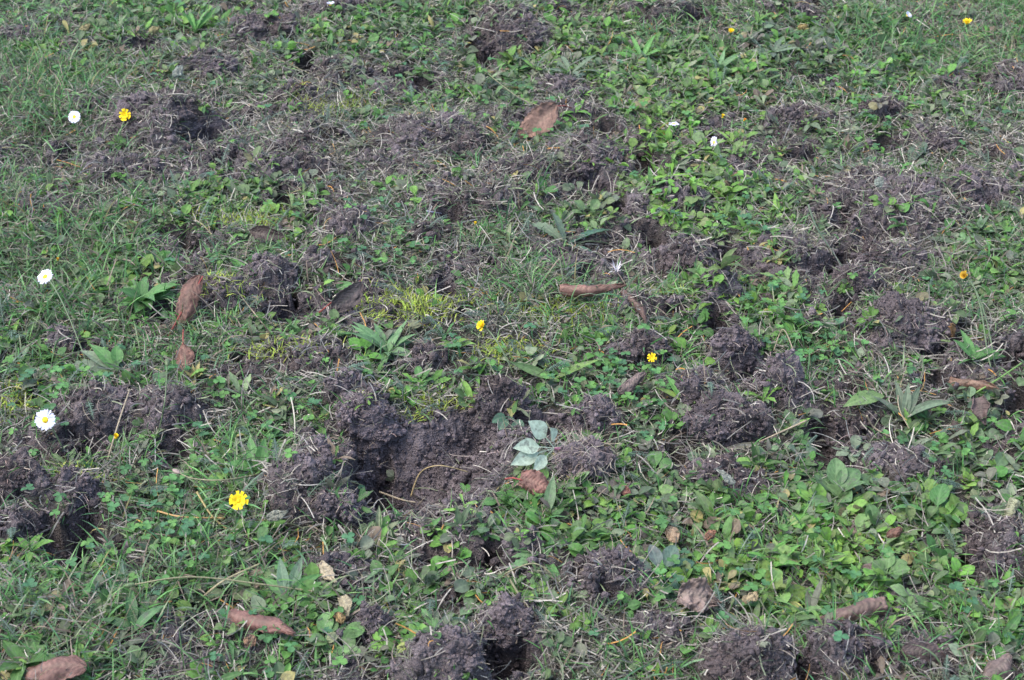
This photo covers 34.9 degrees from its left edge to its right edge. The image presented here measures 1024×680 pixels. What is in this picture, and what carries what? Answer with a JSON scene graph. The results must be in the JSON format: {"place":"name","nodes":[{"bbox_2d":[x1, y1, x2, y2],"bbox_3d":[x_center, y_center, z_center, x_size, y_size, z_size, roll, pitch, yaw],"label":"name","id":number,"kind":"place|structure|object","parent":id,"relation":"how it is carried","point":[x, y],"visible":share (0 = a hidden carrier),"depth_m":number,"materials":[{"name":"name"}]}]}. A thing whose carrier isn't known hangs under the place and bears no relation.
{"place":"outdoors","nodes":[
{"label":"outdoors","id":0,"kind":"place"},
{"bbox_2d":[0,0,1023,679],"bbox_3d":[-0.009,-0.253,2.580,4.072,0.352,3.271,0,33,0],"label":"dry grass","id":1,"kind":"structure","parent":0,"point":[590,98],"depth_m":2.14,"materials":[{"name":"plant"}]},
{"bbox_2d":[0,0,1023,679],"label":"ground","id":2,"kind":"structure","parent":0,"point":[458,426],"depth_m":1.99,"materials":[{"name":"soil"}]},
{"bbox_2d":[0,447,52,505],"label":"soil clod","id":3,"kind":"object","parent":2,"relation":"on","point":[12,485],"visible":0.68,"depth_m":1.74,"materials":[{"name":"soil"}]},
{"bbox_2d":[0,632,55,679],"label":"weed plant","id":4,"kind":"object","parent":2,"relation":"on","point":[11,651],"visible":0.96,"depth_m":1.54,"materials":[{"name":"green plant"}]},
{"bbox_2d":[35,409,63,449],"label":"daisy","id":5,"kind":"object","parent":2,"relation":"on","point":[44,419],"visible":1,"depth_m":1.81,"materials":[{"name":"white plant"}]},
{"bbox_2d":[23,655,87,679],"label":"fallen leaf","id":6,"kind":"object","parent":2,"relation":"on","point":[57,667],"visible":1,"depth_m":1.51,"materials":[{"name":"plant"}]},
{"bbox_2d":[37,269,85,358],"bbox_3d":[-0.553,-0.030,2.025,0.020,0.059,0.164,-20,38,-28],"label":"daisy","id":7,"kind":"object","parent":2,"relation":"on","point":[46,275],"visible":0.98,"depth_m":2.06,"materials":[{"name":"white plant"}]},
{"bbox_2d":[47,465,104,509],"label":"soil clod","id":8,"kind":"object","parent":2,"relation":"on","point":[67,474],"visible":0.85,"depth_m":1.75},
{"bbox_2d":[48,384,136,437],"bbox_3d":[-0.481,0.083,1.890,0.118,0.079,0.077,0,33,0],"label":"soil clod","id":9,"kind":"object","parent":2,"relation":"on","point":[121,393],"visible":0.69,"depth_m":1.87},
{"bbox_2d":[73,344,123,376],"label":"weed plant","id":10,"kind":"object","parent":2,"relation":"on","point":[115,355],"visible":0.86,"depth_m":1.96,"materials":[{"name":"green plant"}]},
{"bbox_2d":[97,589,167,631],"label":"weed plant","id":11,"kind":"object","parent":2,"relation":"on","point":[143,618],"visible":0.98,"depth_m":1.57,"materials":[{"name":"green plant"}]},
{"bbox_2d":[116,277,180,312],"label":"weed plant","id":12,"kind":"object","parent":2,"relation":"on","point":[141,288],"visible":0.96,"depth_m":2.08,"materials":[{"name":"green plant"}]},
{"bbox_2d":[103,84,209,142],"bbox_3d":[-0.548,-0.323,2.521,0.149,0.135,0.153,27,42,35],"label":"soil clod","id":13,"kind":"object","parent":2,"relation":"on","point":[136,100],"visible":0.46,"depth_m":2.48,"materials":[{"name":"soil"}]},
{"bbox_2d":[138,382,186,441],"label":"soil clod","id":14,"kind":"object","parent":2,"relation":"on","point":[168,425],"visible":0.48,"depth_m":1.85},
{"bbox_2d":[175,329,194,372],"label":"fallen leaf","id":15,"kind":"object","parent":2,"relation":"on","point":[186,352],"visible":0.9,"depth_m":1.96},
{"bbox_2d":[168,275,202,335],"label":"fallen leaf","id":16,"kind":"object","parent":2,"relation":"on","point":[193,285],"visible":0.91,"depth_m":2.03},
{"bbox_2d":[180,7,216,33],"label":"weed plant","id":17,"kind":"object","parent":2,"relation":"on","point":[197,25],"visible":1,"depth_m":2.84,"materials":[{"name":"green plant"}]},
{"bbox_2d":[190,51,238,78],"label":"soil clod","id":18,"kind":"object","parent":2,"relation":"on","point":[214,64],"visible":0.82,"depth_m":2.69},
{"bbox_2d":[124,576,312,591],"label":"bud stem","id":19,"kind":"object","parent":2,"relation":"on","point":[129,585],"visible":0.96,"depth_m":1.59,"materials":[{"name":"green plant"}]},
{"bbox_2d":[202,268,249,300],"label":"soil clod","id":20,"kind":"object","parent":2,"relation":"on","point":[236,282],"visible":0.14,"depth_m":2.07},
{"bbox_2d":[229,491,248,528],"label":"yellow flower","id":21,"kind":"object","parent":2,"relation":"on","point":[237,500],"visible":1,"depth_m":1.67,"materials":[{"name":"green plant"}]},
{"bbox_2d":[227,436,268,488],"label":"weed plant","id":22,"kind":"object","parent":2,"relation":"on","point":[260,451],"visible":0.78,"depth_m":1.78,"materials":[{"name":"green plant"}]},
{"bbox_2d":[227,608,295,636],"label":"fallen leaf","id":23,"kind":"object","parent":2,"relation":"on","point":[235,615],"visible":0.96,"depth_m":1.57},
{"bbox_2d":[229,10,298,40],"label":"soil clod","id":24,"kind":"object","parent":2,"relation":"on","point":[258,27],"visible":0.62,"depth_m":2.82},
{"bbox_2d":[250,225,283,240],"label":"fallen leaf","id":25,"kind":"object","parent":2,"relation":"on","point":[258,231],"visible":0.99,"depth_m":2.19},
{"bbox_2d":[240,247,300,285],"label":"soil clod","id":26,"kind":"object","parent":2,"relation":"on","point":[293,273],"visible":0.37,"depth_m":2.10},
{"bbox_2d":[266,510,287,521],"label":"withered leaf","id":27,"kind":"object","parent":2,"relation":"on","point":[274,515],"visible":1,"depth_m":1.69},
{"bbox_2d":[262,557,321,596],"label":"weed plant","id":28,"kind":"object","parent":2,"relation":"on","point":[282,573],"visible":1,"depth_m":1.62,"materials":[{"name":"green plant"}]},
{"bbox_2d":[273,433,349,493],"bbox_3d":[-0.225,0.165,1.770,0.102,0.133,0.097,0,33,0],"label":"soil clod","id":29,"kind":"object","parent":2,"relation":"on","point":[310,466],"visible":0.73,"depth_m":1.73,"materials":[{"name":"soil"}]},
{"bbox_2d":[317,560,336,583],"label":"withered leaf","id":30,"kind":"object","parent":2,"relation":"on","point":[325,569],"visible":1,"depth_m":1.62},
{"bbox_2d":[310,612,364,659],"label":"weed plant","id":31,"kind":"object","parent":2,"relation":"on","point":[349,636],"visible":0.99,"depth_m":1.57,"materials":[{"name":"green plant"}]},
{"bbox_2d":[302,486,373,526],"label":"soil clod","id":32,"kind":"object","parent":2,"relation":"on","point":[332,507],"visible":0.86,"depth_m":1.71,"materials":[{"name":"soil"}]},
{"bbox_2d":[319,280,363,312],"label":"fallen leaf","id":33,"kind":"object","parent":2,"relation":"on","point":[349,297],"visible":1,"depth_m":2.04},
{"bbox_2d":[337,594,351,616],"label":"withered leaf","id":34,"kind":"object","parent":2,"relation":"on","point":[345,601],"visible":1,"depth_m":1.59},
{"bbox_2d":[0,82,733,480],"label":"moss","id":35,"kind":"object","parent":2,"relation":"on","point":[394,302],"visible":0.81,"depth_m":2.06,"materials":[{"name":"plant"}]},
{"bbox_2d":[331,388,406,452],"bbox_3d":[-0.165,0.102,1.870,0.088,0.102,0.066,0,33,0],"label":"soil clod","id":36,"kind":"object","parent":2,"relation":"on","point":[384,430],"visible":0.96,"depth_m":1.85,"materials":[{"name":"soil"}]},
{"bbox_2d":[354,595,394,640],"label":"soil clod","id":37,"kind":"object","parent":2,"relation":"on","point":[367,614],"visible":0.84,"depth_m":1.58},
{"bbox_2d":[348,319,415,362],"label":"weed plant","id":38,"kind":"object","parent":2,"relation":"on","point":[366,333],"visible":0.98,"depth_m":1.98,"materials":[{"name":"green plant"}]},
{"bbox_2d":[395,608,432,656],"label":"weed plant","id":39,"kind":"object","parent":2,"relation":"on","point":[424,612],"visible":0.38,"depth_m":1.58,"materials":[{"name":"green plant"}]},
{"bbox_2d":[404,366,432,392],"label":"weed plant","id":40,"kind":"object","parent":2,"relation":"on","point":[417,369],"visible":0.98,"depth_m":1.94,"materials":[{"name":"green plant"}]},
{"bbox_2d":[372,111,476,147],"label":"soil clod","id":41,"kind":"object","parent":2,"relation":"on","point":[446,114],"visible":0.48,"depth_m":2.44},
{"bbox_2d":[405,337,455,364],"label":"soil clod","id":42,"kind":"object","parent":2,"relation":"on","point":[427,347],"visible":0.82,"depth_m":1.97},
{"bbox_2d":[400,622,492,679],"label":"soil clod","id":43,"kind":"object","parent":2,"relation":"on","point":[464,652],"visible":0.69,"depth_m":1.50,"materials":[{"name":"soil"}]},
{"bbox_2d":[454,382,477,406],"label":"weed plant","id":44,"kind":"object","parent":2,"relation":"on","point":[460,393],"visible":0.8,"depth_m":1.91,"materials":[{"name":"green plant"}]},
{"bbox_2d":[476,320,513,376],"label":"yellow flower","id":45,"kind":"object","parent":2,"relation":"on","point":[481,325],"visible":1,"depth_m":1.97,"materials":[{"name":"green plant"}]},
{"bbox_2d":[467,589,535,653],"bbox_3d":[-0.005,0.278,1.587,0.079,0.081,0.048,8,34,12],"label":"soil clod","id":46,"kind":"object","parent":2,"relation":"on","point":[507,618],"visible":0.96,"depth_m":1.57,"materials":[{"name":"soil"}]},
{"bbox_2d":[472,373,531,428],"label":"soil clod","id":47,"kind":"object","parent":2,"relation":"on","point":[504,392],"visible":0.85,"depth_m":1.88,"materials":[{"name":"soil"}]},
{"bbox_2d":[470,13,542,62],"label":"soil clod","id":48,"kind":"object","parent":2,"relation":"on","point":[498,27],"visible":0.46,"depth_m":2.77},
{"bbox_2d":[492,399,523,429],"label":"weed plant","id":49,"kind":"object","parent":2,"relation":"on","point":[498,418],"visible":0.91,"depth_m":1.86,"materials":[{"name":"green plant"}]},
{"bbox_2d":[488,426,533,455],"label":"soil clod","id":50,"kind":"object","parent":2,"relation":"on","point":[498,445],"visible":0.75,"depth_m":1.82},
{"bbox_2d":[0,0,1023,679],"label":"weed leaves","id":51,"kind":"object","parent":2,"relation":"on","point":[974,426],"visible":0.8,"depth_m":2.00,"materials":[{"name":"green plant"}]},
{"bbox_2d":[505,469,557,494],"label":"fallen leaf","id":52,"kind":"object","parent":51,"relation":"on","point":[535,480],"visible":0.99,"depth_m":1.75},
{"bbox_2d":[0,0,1023,679],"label":"clover","id":53,"kind":"object","parent":2,"relation":"on","point":[342,660],"visible":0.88,"depth_m":1.87,"materials":[{"name":"green plant"}]},
{"bbox_2d":[0,0,1023,679],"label":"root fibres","id":54,"kind":"object","parent":2,"relation":"on","point":[492,324],"visible":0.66,"depth_m":2.09,"materials":[{"name":"plant"}]},
{"bbox_2d":[490,153,552,177],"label":"soil clod","id":55,"kind":"object","parent":2,"relation":"on","point":[539,166],"visible":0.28,"depth_m":2.37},
{"bbox_2d":[506,521,561,581],"bbox_3d":[0.023,0.219,1.660,0.059,0.020,0.089,0,33,0],"label":"weed plant","id":56,"kind":"object","parent":2,"relation":"on","point":[523,554],"visible":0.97,"depth_m":1.66,"materials":[{"name":"green plant"}]},
{"bbox_2d":[516,102,571,137],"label":"fallen leaf","id":57,"kind":"object","parent":2,"relation":"on","point":[543,116],"visible":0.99,"depth_m":2.48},
{"bbox_2d":[544,475,555,521],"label":"weed plant","id":58,"kind":"object","parent":2,"relation":"on","point":[549,496],"visible":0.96,"depth_m":1.73,"materials":[{"name":"green plant"}]},
{"bbox_2d":[509,360,597,393],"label":"weed plant","id":59,"kind":"object","parent":2,"relation":"on","point":[532,370],"visible":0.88,"depth_m":1.95,"materials":[{"name":"green plant"}]},
{"bbox_2d":[511,417,624,488],"bbox_3d":[0.072,0.128,1.786,0.121,0.072,0.101,15,36,22],"label":"uprooted plant","id":60,"kind":"object","parent":2,"relation":"on","point":[592,455],"visible":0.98,"depth_m":1.78,"materials":[{"name":"grey plant"}]},
{"bbox_2d":[546,54,601,83],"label":"weed plant","id":61,"kind":"object","parent":2,"relation":"on","point":[566,62],"visible":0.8,"depth_m":2.68,"materials":[{"name":"green plant"}]},
{"bbox_2d":[531,212,617,250],"bbox_3d":[0.084,-0.145,2.212,0.121,0.033,0.072,0,33,0],"label":"weed plant","id":62,"kind":"object","parent":2,"relation":"on","point":[550,229],"visible":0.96,"depth_m":2.21,"materials":[{"name":"green plant"}]},
{"bbox_2d":[559,283,626,296],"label":"fallen leaf","id":63,"kind":"object","parent":2,"relation":"on","point":[581,289],"visible":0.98,"depth_m":2.07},
{"bbox_2d":[556,133,630,187],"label":"soil clod","id":64,"kind":"object","parent":2,"relation":"on","point":[584,171],"visible":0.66,"depth_m":2.40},
{"bbox_2d":[567,389,622,432],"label":"soil clod","id":65,"kind":"object","parent":2,"relation":"on","point":[589,415],"visible":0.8,"depth_m":1.86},
{"bbox_2d":[574,535,654,596],"bbox_3d":[0.100,0.244,1.646,0.090,0.078,0.060,0,33,0],"label":"soil clod","id":66,"kind":"object","parent":2,"relation":"on","point":[613,553],"visible":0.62,"depth_m":1.63,"materials":[{"name":"soil"}]},
{"bbox_2d":[617,372,646,394],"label":"fallen leaf","id":67,"kind":"object","parent":2,"relation":"on","point":[632,383],"visible":1,"depth_m":1.90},
{"bbox_2d":[621,289,646,322],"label":"fallen leaf","id":68,"kind":"object","parent":2,"relation":"on","point":[642,312],"visible":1,"depth_m":2.05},
{"bbox_2d":[605,330,674,365],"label":"soil clod","id":69,"kind":"object","parent":2,"relation":"on","point":[638,352],"visible":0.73,"depth_m":1.96,"materials":[{"name":"soil"}]},
{"bbox_2d":[614,34,667,60],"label":"weed plant","id":70,"kind":"object","parent":2,"relation":"on","point":[646,46],"visible":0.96,"depth_m":2.74,"materials":[{"name":"green plant"}]},
{"bbox_2d":[637,544,693,600],"bbox_3d":[0.155,0.235,1.639,0.072,0.023,0.069,-21,38,-28],"label":"weed plant","id":71,"kind":"object","parent":2,"relation":"on","point":[656,555],"visible":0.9,"depth_m":1.65,"materials":[{"name":"green plant"}]},
{"bbox_2d":[665,526,679,542],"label":"withered leaf","id":72,"kind":"object","parent":2,"relation":"on","point":[671,533],"visible":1,"depth_m":1.69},
{"bbox_2d":[655,375,691,416],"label":"weed plant","id":73,"kind":"object","parent":2,"relation":"on","point":[674,393],"visible":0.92,"depth_m":1.89,"materials":[{"name":"green plant"}]},
{"bbox_2d":[655,241,713,279],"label":"soil clod","id":74,"kind":"object","parent":2,"relation":"on","point":[685,259],"visible":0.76,"depth_m":2.15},
{"bbox_2d":[669,364,726,407],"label":"soil clod","id":75,"kind":"object","parent":2,"relation":"on","point":[689,394],"visible":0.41,"depth_m":1.89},
{"bbox_2d":[677,577,721,612],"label":"fallen leaf","id":76,"kind":"object","parent":2,"relation":"on","point":[695,593],"visible":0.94,"depth_m":1.59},
{"bbox_2d":[692,40,739,73],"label":"weed plant","id":77,"kind":"object","parent":2,"relation":"on","point":[728,60],"visible":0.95,"depth_m":2.71,"materials":[{"name":"green plant"}]},
{"bbox_2d":[693,449,758,489],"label":"soil clod","id":78,"kind":"object","parent":2,"relation":"on","point":[709,471],"visible":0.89,"depth_m":1.78,"materials":[{"name":"soil"}]},
{"bbox_2d":[678,387,775,448],"bbox_3d":[0.246,0.091,1.869,0.116,0.075,0.084,0,33,0],"label":"soil clod","id":79,"kind":"object","parent":2,"relation":"on","point":[706,411],"visible":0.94,"depth_m":1.85,"materials":[{"name":"soil"}]},
{"bbox_2d":[691,624,775,679],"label":"soil clod","id":80,"kind":"object","parent":2,"relation":"on","point":[715,664],"visible":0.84,"depth_m":1.50,"materials":[{"name":"soil"}]},
{"bbox_2d":[709,323,758,380],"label":"soil clod","id":81,"kind":"object","parent":2,"relation":"on","point":[738,339],"visible":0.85,"depth_m":1.97,"materials":[{"name":"soil"}]},
{"bbox_2d":[742,567,806,618],"bbox_3d":[0.261,0.253,1.624,0.069,0.018,0.060,0,33,0],"label":"weed plant","id":82,"kind":"object","parent":2,"relation":"on","point":[799,593],"visible":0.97,"depth_m":1.63,"materials":[{"name":"green plant"}]},
{"bbox_2d":[751,38,798,57],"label":"weed plant","id":83,"kind":"object","parent":2,"relation":"on","point":[777,45],"visible":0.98,"depth_m":2.74,"materials":[{"name":"green plant"}]},
{"bbox_2d":[748,348,810,404],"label":"soil clod","id":84,"kind":"object","parent":2,"relation":"on","point":[777,371],"visible":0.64,"depth_m":1.90,"materials":[{"name":"soil"}]},
{"bbox_2d":[778,101,828,129],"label":"soil clod","id":85,"kind":"object","parent":2,"relation":"on","point":[793,109],"visible":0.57,"depth_m":2.52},
{"bbox_2d":[811,458,866,511],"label":"weed plant","id":86,"kind":"object","parent":2,"relation":"on","point":[839,473],"visible":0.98,"depth_m":1.77,"materials":[{"name":"green plant"}]},
{"bbox_2d":[803,618,874,674],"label":"soil clod","id":87,"kind":"object","parent":2,"relation":"on","point":[854,640],"visible":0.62,"depth_m":1.54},
{"bbox_2d":[819,596,887,621],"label":"fallen leaf","id":88,"kind":"object","parent":2,"relation":"on","point":[872,605],"visible":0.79,"depth_m":1.58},
{"bbox_2d":[829,260,878,295],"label":"soil clod","id":89,"kind":"object","parent":2,"relation":"on","point":[858,284],"visible":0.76,"depth_m":2.10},
{"bbox_2d":[829,164,888,209],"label":"soil clod","id":90,"kind":"object","parent":2,"relation":"on","point":[881,173],"visible":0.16,"depth_m":2.32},
{"bbox_2d":[843,390,883,406],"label":"weed plant","id":91,"kind":"object","parent":2,"relation":"on","point":[856,399],"visible":1,"depth_m":1.89,"materials":[{"name":"green plant"}]},
{"bbox_2d":[855,95,907,120],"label":"soil clod","id":92,"kind":"object","parent":2,"relation":"on","point":[894,106],"visible":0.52,"depth_m":2.55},
{"bbox_2d":[861,552,909,584],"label":"weed plant","id":93,"kind":"object","parent":2,"relation":"on","point":[897,566],"visible":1,"depth_m":1.64,"materials":[{"name":"green plant"}]},
{"bbox_2d":[847,238,927,272],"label":"soil clod","id":94,"kind":"object","parent":2,"relation":"on","point":[867,244],"visible":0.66,"depth_m":2.16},
{"bbox_2d":[869,173,941,202],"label":"soil clod","id":95,"kind":"object","parent":2,"relation":"on","point":[927,188],"visible":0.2,"depth_m":2.28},
{"bbox_2d":[873,379,952,417],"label":"weed plant","id":96,"kind":"object","parent":2,"relation":"on","point":[907,401],"visible":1,"depth_m":1.88,"materials":[{"name":"green plant"}]},
{"bbox_2d":[873,283,960,353],"bbox_3d":[0.486,-0.014,2.026,0.153,0.108,0.098,0,33,0],"label":"soil clod","id":97,"kind":"object","parent":2,"relation":"on","point":[890,304],"visible":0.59,"depth_m":2.00,"materials":[{"name":"soil"}]},
{"bbox_2d":[900,640,948,664],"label":"fallen leaf","id":98,"kind":"object","parent":2,"relation":"on","point":[914,650],"visible":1,"depth_m":1.53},
{"bbox_2d":[892,483,959,530],"bbox_3d":[0.450,0.181,1.712,0.078,0.026,0.065,-19,37,-26],"label":"weed plant","id":99,"kind":"object","parent":2,"relation":"on","point":[939,493],"visible":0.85,"depth_m":1.73,"materials":[{"name":"green plant"}]},
{"bbox_2d":[915,127,962,151],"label":"soil clod","id":100,"kind":"object","parent":2,"relation":"on","point":[947,144],"visible":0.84,"depth_m":2.46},
{"bbox_2d":[927,231,977,246],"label":"weed plant","id":101,"kind":"object","parent":2,"relation":"on","point":[962,234],"visible":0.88,"depth_m":2.23,"materials":[{"name":"green plant"}]},
{"bbox_2d":[948,377,998,389],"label":"fallen leaf","id":102,"kind":"object","parent":2,"relation":"on","point":[977,384],"visible":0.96,"depth_m":1.91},
{"bbox_2d":[947,163,1004,213],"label":"soil clod","id":103,"kind":"object","parent":2,"relation":"on","point":[972,184],"visible":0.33,"depth_m":2.31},
{"bbox_2d":[960,270,995,366],"bbox_3d":[0.574,-0.025,2.006,0.012,0.049,0.162,-1,33,-1],"label":"yellow flower","id":104,"kind":"object","parent":2,"relation":"on","point":[963,275],"visible":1,"depth_m":2.01,"materials":[{"name":"green plant"}]},
{"bbox_2d":[953,329,1005,363],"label":"weed plant","id":105,"kind":"object","parent":2,"relation":"on","point":[970,349],"visible":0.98,"depth_m":1.96,"materials":[{"name":"green plant"}]},
{"bbox_2d":[971,394,989,424],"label":"fallen leaf","id":106,"kind":"object","parent":2,"relation":"on","point":[980,407],"visible":1,"depth_m":1.85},
{"bbox_2d":[962,508,1016,564],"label":"soil clod","id":107,"kind":"object","parent":2,"relation":"on","point":[968,531],"visible":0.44,"depth_m":1.67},
{"bbox_2d":[980,653,1012,679],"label":"fallen leaf","id":108,"kind":"object","parent":2,"relation":"on","point":[997,666],"visible":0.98,"depth_m":1.51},
{"bbox_2d":[979,613,1023,659],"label":"weed plant","id":109,"kind":"object","parent":2,"relation":"on","point":[1013,623],"visible":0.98,"depth_m":1.56,"materials":[{"name":"green plant"}]},
{"bbox_2d":[995,59,1023,91],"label":"soil clod","id":110,"kind":"object","parent":2,"relation":"on","point":[1019,86],"visible":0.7,"depth_m":2.62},
{"bbox_2d":[1002,497,1020,516],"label":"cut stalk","id":111,"kind":"object","parent":2,"relation":"on","point":[1013,503],"visible":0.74,"depth_m":1.71,"materials":[{"name":"beige plant"}]},
{"bbox_2d":[0,0,1023,679],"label":"grass","id":112,"kind":"structure","parent":0,"point":[166,334],"depth_m":2.06,"materials":[{"name":"plant"}]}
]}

